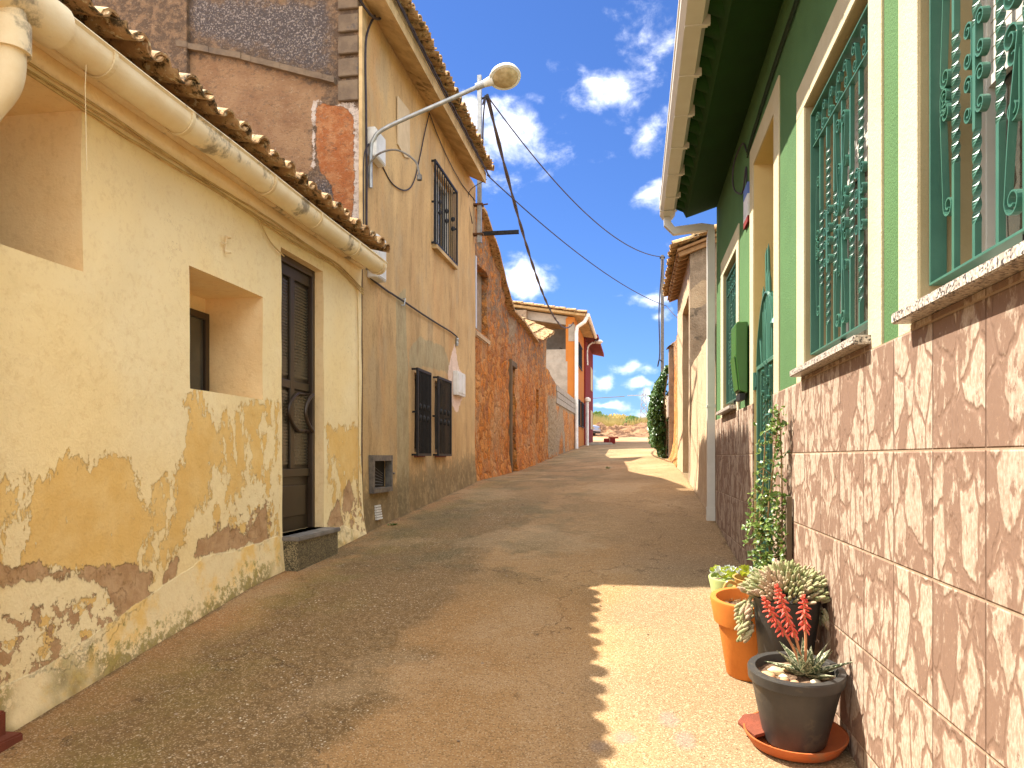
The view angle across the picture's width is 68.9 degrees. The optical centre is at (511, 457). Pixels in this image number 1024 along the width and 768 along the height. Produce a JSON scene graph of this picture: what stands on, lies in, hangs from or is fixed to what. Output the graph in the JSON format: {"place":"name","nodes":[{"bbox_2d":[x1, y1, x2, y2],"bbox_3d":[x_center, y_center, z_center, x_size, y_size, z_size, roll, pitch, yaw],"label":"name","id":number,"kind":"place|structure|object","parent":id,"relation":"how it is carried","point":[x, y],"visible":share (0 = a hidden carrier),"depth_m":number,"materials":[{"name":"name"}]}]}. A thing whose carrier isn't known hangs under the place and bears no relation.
{"place":"outdoors","nodes":[
{"label":"outdoors","id":0,"kind":"place"},
{"bbox_2d":[0,442,857,767],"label":"street","id":1,"kind":"structure","parent":0,"point":[376,646],"depth_m":4.07,"materials":[{"name":"concrete"}]},
{"bbox_2d":[0,710,22,752],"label":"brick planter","id":2,"kind":"object","parent":1,"relation":"on","point":[8,739],"visible":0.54,"depth_m":3.14,"materials":[{"name":"red brick"}]},
{"bbox_2d":[604,438,614,443],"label":"crate","id":3,"kind":"object","parent":1,"relation":"on","point":[608,440],"visible":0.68,"depth_m":42.21,"materials":[{"name":"red paint"}]},
{"bbox_2d":[646,365,667,458],"bbox_3d":[4.110,-1.216,21.107,0.655,2.577,2.562,0,0,9],"label":"ivy","id":4,"kind":"object","parent":1,"relation":"on","point":[657,421],"visible":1,"depth_m":20.07,"materials":[{"name":"green plant"}]},
{"bbox_2d":[708,573,733,591],"bbox_3d":[1.536,0.915,5.263,0.296,0.150,0.296,0,6,9],"label":"flower pot","id":5,"kind":"object","parent":1,"relation":"on","point":[716,581],"visible":0.37,"depth_m":5.22,"materials":[{"name":"ceramic"}]},
{"bbox_2d":[709,565,738,578],"bbox_3d":[1.543,0.802,5.269,0.291,0.095,0.266,0,0,9],"label":"succulent","id":6,"kind":"object","parent":5,"relation":"on","point":[726,571],"visible":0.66,"depth_m":5.21,"materials":[{"name":"green plant"}]},
{"bbox_2d":[710,587,757,681],"bbox_3d":[1.229,0.921,3.851,0.406,0.405,0.406,0,6,9],"label":"flower pot","id":7,"kind":"object","parent":1,"relation":"on","point":[739,654],"visible":0.26,"depth_m":3.77,"materials":[{"name":"ceramic"}]},
{"bbox_2d":[723,572,749,587],"bbox_3d":[1.460,0.891,4.529,0.290,0.354,0.289,0,0,34],"label":"jug pot","id":8,"kind":"object","parent":1,"relation":"on","point":[738,578],"visible":0.15,"depth_m":4.49,"materials":[{"name":"ceramic"}]},
{"bbox_2d":[736,564,761,576],"bbox_3d":[1.482,0.699,4.590,0.205,0.088,0.201,0,0,9],"label":"succulent","id":9,"kind":"object","parent":8,"relation":"in","point":[744,569],"visible":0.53,"depth_m":4.58,"materials":[{"name":"green plant"}]},
{"bbox_2d":[741,404,789,570],"bbox_3d":[1.471,0.396,4.305,0.212,1.400,0.378,0,0,-16],"label":"climbing shrub","id":10,"kind":"object","parent":1,"relation":"on","point":[758,533],"visible":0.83,"depth_m":4.27,"materials":[{"name":"green plant"}]},
{"bbox_2d":[786,496,791,561],"bbox_3d":[1.539,0.657,4.152,0.028,0.874,0.035,0,0,9],"label":"plant stake","id":11,"kind":"object","parent":1,"relation":"on","point":[789,528],"visible":0.36,"depth_m":4.13,"materials":[{"name":"grey wood"}]},
{"bbox_2d":[743,711,848,762],"bbox_3d":[1.180,1.166,3.116,0.414,0.056,0.414,0,6,9],"label":"saucer","id":12,"kind":"object","parent":1,"relation":"on","point":[837,743],"visible":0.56,"depth_m":3.00,"materials":[{"name":"orange ceramic"}]},
{"bbox_2d":[738,713,764,737],"bbox_3d":[1.038,1.139,3.182,0.125,0.016,0.159,-9,12,-19],"label":"clay shard","id":13,"kind":"object","parent":12,"relation":"on","point":[752,721],"visible":0.68,"depth_m":3.17,"materials":[{"name":"ceramic"}]},
{"bbox_2d":[747,651,846,752],"bbox_3d":[1.178,1.028,3.104,0.386,0.315,0.386,0,6,9],"label":"flower pot","id":14,"kind":"object","parent":12,"relation":"on","point":[798,716],"visible":0.79,"depth_m":2.98,"materials":[{"name":"grey ceramic"}]},
{"bbox_2d":[766,672,775,677],"bbox_3d":[1.056,0.899,3.052,0.045,0.031,0.060,19,19,33],"label":"pebble","id":15,"kind":"object","parent":14,"relation":"on","point":[771,674],"visible":0.44,"depth_m":3.05,"materials":[{"name":"stone"}]},
{"bbox_2d":[767,666,784,675],"bbox_3d":[1.100,0.891,3.108,0.072,0.037,0.047,7,6,23],"label":"pebble","id":16,"kind":"object","parent":14,"relation":"on","point":[777,671],"visible":0.79,"depth_m":3.09,"materials":[{"name":"stone"}]},
{"bbox_2d":[761,584,851,679],"bbox_3d":[1.222,0.720,3.088,0.279,0.390,0.345,0,0,-44],"label":"aloe","id":17,"kind":"object","parent":14,"relation":"on","point":[803,662],"visible":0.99,"depth_m":3.09,"materials":[{"name":"green plant"}]},
{"bbox_2d":[810,679,820,682],"bbox_3d":[1.218,0.904,2.994,0.045,0.025,0.037,4,15,-19],"label":"pebble","id":18,"kind":"object","parent":14,"relation":"in","point":[815,681],"visible":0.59,"depth_m":2.99,"materials":[{"name":"stone"}]},
{"bbox_3d":[1.286,1.058,3.507,0.236,0.200,0.236,0,6,9],"label":"pot stand","id":19,"kind":"object","parent":1,"relation":"on","visible":0},
{"bbox_2d":[753,589,820,654],"bbox_3d":[1.285,0.801,3.502,0.304,0.315,0.304,0,6,9],"label":"flower pot","id":20,"kind":"object","parent":19,"relation":"on","point":[768,640],"visible":0.38,"depth_m":3.40,"materials":[{"name":"black ceramic"}]},
{"bbox_2d":[734,559,829,642],"bbox_3d":[1.295,0.685,3.506,0.456,0.412,0.436,0,0,-40],"label":"finger cactus","id":21,"kind":"object","parent":20,"relation":"in","point":[792,579],"visible":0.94,"depth_m":3.44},
{"bbox_2d":[412,0,716,418],"label":"sky","id":22,"kind":"structure","parent":0,"point":[590,99],"materials":[{"name":"blue"}]},
{"bbox_2d":[585,397,590,444],"bbox_3d":[3.923,-1.846,39.725,0.311,2.800,1.458,0,0,-4],"label":"drainpipe","id":23,"kind":"object","parent":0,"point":[587,400],"visible":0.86,"depth_m":39.12,"materials":[{"name":"white plastic"}]},
{"bbox_2d":[589,443,612,444],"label":"slab","id":24,"kind":"structure","parent":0,"point":[600,443],"depth_m":40.11,"materials":[{"name":"grey concrete"}]},
{"bbox_2d":[593,436,648,441],"bbox_3d":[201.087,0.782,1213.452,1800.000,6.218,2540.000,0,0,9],"label":"ground","id":25,"kind":"structure","parent":0,"point":[623,439],"depth_m":50.98,"materials":[{"name":"beige concrete"}]},
{"bbox_2d":[0,0,389,731],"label":"house","id":26,"kind":"structure","parent":25,"relation":"on","point":[184,260],"depth_m":4.13,"materials":[{"name":"beige paint"}]},
{"bbox_2d":[190,308,208,390],"bbox_3d":[-2.334,-0.742,5.100,0.033,0.635,0.900,0,0,9],"label":"window","id":27,"kind":"structure","parent":26,"relation":"in","point":[199,321],"depth_m":5.45,"materials":[{"name":"brown metal"}]},
{"bbox_2d":[281,253,314,532],"bbox_3d":[-1.794,-0.506,6.176,0.150,2.243,0.780,0,0,9],"label":"door","id":28,"kind":"structure","parent":26,"relation":"in","point":[298,281],"depth_m":6.30,"materials":[{"name":"brown wood"}]},
{"bbox_2d":[92,0,494,532],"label":"house","id":29,"kind":"structure","parent":25,"relation":"on","point":[320,93],"depth_m":8.12,"materials":[{"name":"beige paint"}]},
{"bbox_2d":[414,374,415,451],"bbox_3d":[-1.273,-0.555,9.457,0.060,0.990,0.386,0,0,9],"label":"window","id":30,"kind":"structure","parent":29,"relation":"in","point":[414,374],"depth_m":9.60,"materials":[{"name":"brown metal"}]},
{"bbox_2d":[434,382,436,452],"bbox_3d":[-1.105,-0.555,10.474,0.060,0.990,0.503,0,0,9],"label":"window","id":31,"kind":"structure","parent":29,"relation":"in","point":[435,405],"depth_m":10.61,"materials":[{"name":"brown metal"}]},
{"bbox_2d":[436,176,447,252],"bbox_3d":[-1.070,-3.440,10.681,0.060,1.040,1.035,0,0,9],"label":"window","id":32,"kind":"structure","parent":29,"relation":"in","point":[436,176],"depth_m":10.94,"materials":[{"name":"black metal"}]},
{"bbox_2d":[368,62,520,188],"bbox_3d":[-0.691,-3.315,7.503,1.574,1.130,0.260,0,0,9],"label":"street lamp","id":33,"kind":"object","parent":29,"relation":"attached to","point":[505,76],"visible":1,"depth_m":7.45,"materials":[{"name":"metal"}]},
{"bbox_2d":[473,75,488,243],"bbox_3d":[-0.521,-5.035,12.620,0.285,2.830,0.110,0,0,9],"label":"steel post","id":34,"kind":"object","parent":29,"relation":"attached to","point":[479,205],"visible":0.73,"depth_m":12.59,"materials":[{"name":"grey metal"}]},
{"bbox_2d":[482,230,518,235],"bbox_3d":[-0.202,-3.823,12.722,0.646,0.062,0.064,0,0,9],"label":"steel bar","id":35,"kind":"object","parent":34,"relation":"attached to","point":[501,232],"visible":0.95,"depth_m":12.71,"materials":[{"name":"black paint"}]},
{"bbox_2d":[486,97,573,328],"bbox_3d":[1.197,-5.357,23.348,0.076,1.597,21.752,0,0,8],"label":"overhead cable","id":36,"kind":"object","parent":34,"relation":"attached to","point":[488,101],"visible":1,"depth_m":15.59,"materials":[{"name":"black rubber"}]},
{"bbox_2d":[490,99,661,256],"bbox_3d":[2.088,-5.785,17.677,0.024,0.651,11.324,0,0,26],"label":"overhead cable","id":37,"kind":"object","parent":34,"relation":"attached to","point":[558,185],"visible":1,"depth_m":15.26,"materials":[{"name":"black rubber"}]},
{"bbox_2d":[487,174,665,305],"bbox_3d":[2.152,-4.474,17.483,0.020,0.309,11.686,0,0,26],"label":"overhead cable","id":38,"kind":"object","parent":29,"relation":"attached to","point":[562,240],"visible":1,"depth_m":15.00,"materials":[{"name":"black rubber"}]},
{"bbox_2d":[475,207,557,480],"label":"stone wall","id":39,"kind":"structure","parent":25,"relation":"on","point":[515,411],"depth_m":15.78,"materials":[{"name":"stone"}]},
{"bbox_2d":[476,273,480,331],"bbox_3d":[-0.672,-2.797,13.498,0.040,1.139,0.993,0,0,9],"label":"blocked window","id":40,"kind":"structure","parent":39,"relation":"in","point":[478,328],"depth_m":13.72,"materials":[{"name":"beige paint"}]},
{"bbox_2d":[512,300,596,448],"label":"house","id":41,"kind":"structure","parent":25,"relation":"on","point":[565,365],"depth_m":34.25,"materials":[{"name":"orange paint"}]},
{"bbox_2d":[578,399,580,426],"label":"window","id":42,"kind":"structure","parent":41,"relation":"in","point":[579,401],"depth_m":36.32,"materials":[{"name":"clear glass"}]},
{"bbox_2d":[578,342,582,371],"bbox_3d":[3.311,-4.946,36.985,0.220,1.158,2.415,0,0,9],"label":"window","id":43,"kind":"structure","parent":41,"relation":"in","point":[580,348],"depth_m":36.95,"materials":[{"name":"grey glass"}]},
{"bbox_2d":[581,402,584,427],"bbox_3d":[3.646,-2.159,38.609,0.090,1.282,1.848,0,0,9],"label":"window","id":44,"kind":"structure","parent":41,"relation":"in","point":[582,404],"depth_m":38.34,"materials":[{"name":"black glass"}]},
{"bbox_2d":[556,384,574,453],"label":"wall","id":45,"kind":"structure","parent":25,"relation":"on","point":[565,432],"depth_m":29.33,"materials":[{"name":"orange brick"}]},
{"bbox_2d":[584,334,603,444],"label":"house","id":46,"kind":"structure","parent":25,"relation":"on","point":[595,349],"depth_m":43.55,"materials":[{"name":"red paint"}]},
{"bbox_2d":[587,340,602,364],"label":"street lamp","id":47,"kind":"object","parent":46,"relation":"attached to","point":[597,341],"visible":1,"depth_m":40.87,"materials":[{"name":"white metal"}]},
{"bbox_2d":[593,425,599,434],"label":"parked car","id":48,"kind":"object","parent":25,"relation":"on","point":[596,429],"visible":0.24,"depth_m":60.59,"materials":[{"name":"silver metal"}]},
{"bbox_2d":[593,422,648,437],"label":"soil mound","id":49,"kind":"object","parent":25,"relation":"on","point":[635,430],"visible":0.04,"depth_m":64.05,"materials":[{"name":"brown soil"}]},
{"bbox_2d":[593,411,610,420],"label":"bush","id":50,"kind":"object","parent":49,"relation":"on","point":[596,412],"visible":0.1,"depth_m":71.44,"materials":[{"name":"green plant"}]},
{"bbox_2d":[606,413,630,419],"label":"bush","id":51,"kind":"object","parent":49,"relation":"on","point":[616,416],"visible":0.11,"depth_m":74.40,"materials":[{"name":"yellow plant"}]},
{"bbox_2d":[593,413,647,425],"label":"dry grass","id":52,"kind":"structure","parent":49,"relation":"on","point":[607,421],"depth_m":68.08,"materials":[{"name":"yellow plant"}]},
{"bbox_2d":[622,415,640,424],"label":"bush","id":53,"kind":"object","parent":49,"relation":"on","point":[630,417],"visible":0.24,"depth_m":68.79,"materials":[{"name":"green plant"}]},
{"bbox_2d":[627,387,647,415],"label":"power pylon","id":54,"kind":"object","parent":25,"relation":"on","point":[644,395],"visible":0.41,"depth_m":147.33,"materials":[{"name":"metal"}]},
{"bbox_2d":[657,255,664,435],"bbox_3d":[4.540,-2.999,22.741,0.238,6.302,0.146,0,0,9],"label":"telegraph pole","id":55,"kind":"object","parent":25,"relation":"on","point":[662,258],"visible":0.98,"depth_m":22.71,"materials":[{"name":"grey metal"}]},
{"bbox_2d":[665,392,667,455],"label":"wall","id":56,"kind":"structure","parent":25,"relation":"on","point":[666,413],"depth_m":22.54,"materials":[{"name":"beige paint"}]},
{"bbox_2d":[666,342,673,458],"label":"pillar","id":57,"kind":"structure","parent":25,"relation":"on","point":[670,402],"depth_m":19.60,"materials":[{"name":"paint"}]},
{"bbox_2d":[669,336,677,466],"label":"wall","id":58,"kind":"structure","parent":25,"relation":"on","point":[673,456],"depth_m":18.55,"materials":[{"name":"beige paint"}]},
{"bbox_2d":[662,224,716,481],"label":"house","id":59,"kind":"structure","parent":25,"relation":"on","point":[685,281],"depth_m":12.51,"materials":[{"name":"beige paint"}]},
{"bbox_2d":[690,324,716,507],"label":"wall","id":60,"kind":"structure","parent":25,"relation":"on","point":[698,464],"depth_m":10.48,"materials":[{"name":"beige paint"}]},
{"bbox_2d":[659,0,1023,767],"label":"house","id":61,"kind":"structure","parent":25,"relation":"on","point":[871,152],"depth_m":2.65,"materials":[{"name":"green paint"}]},
{"bbox_2d":[730,321,747,401],"bbox_3d":[1.814,-0.755,5.974,0.102,0.610,0.280,0,0,9],"label":"letter box","id":62,"kind":"object","parent":61,"relation":"attached to","point":[739,350],"visible":1,"depth_m":5.84,"materials":[{"name":"green metal"}]},
{"bbox_2d":[743,181,749,229],"bbox_3d":[1.856,-1.985,5.906,0.019,0.310,0.220,0,0,9],"label":"house plate","id":63,"kind":"object","parent":61,"relation":"attached to","point":[746,206],"visible":1,"depth_m":5.85,"materials":[{"name":"white plastic"}]},
{"bbox_2d":[753,243,772,567],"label":"gate","id":64,"kind":"structure","parent":61,"relation":"attached to","point":[763,380],"depth_m":5.22,"materials":[{"name":"green metal"}]},
{"bbox_2d":[840,64,867,335],"bbox_3d":[1.633,-1.145,3.331,0.045,1.360,1.084,0,0,9],"label":"window","id":65,"kind":"structure","parent":61,"relation":"in","point":[856,242],"depth_m":3.60,"materials":[{"name":"white metal"}]},
{"bbox_2d":[980,0,1022,251],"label":"window","id":66,"kind":"structure","parent":61,"relation":"in","point":[1013,224],"depth_m":2.25,"materials":[{"name":"white metal"}]}
]}

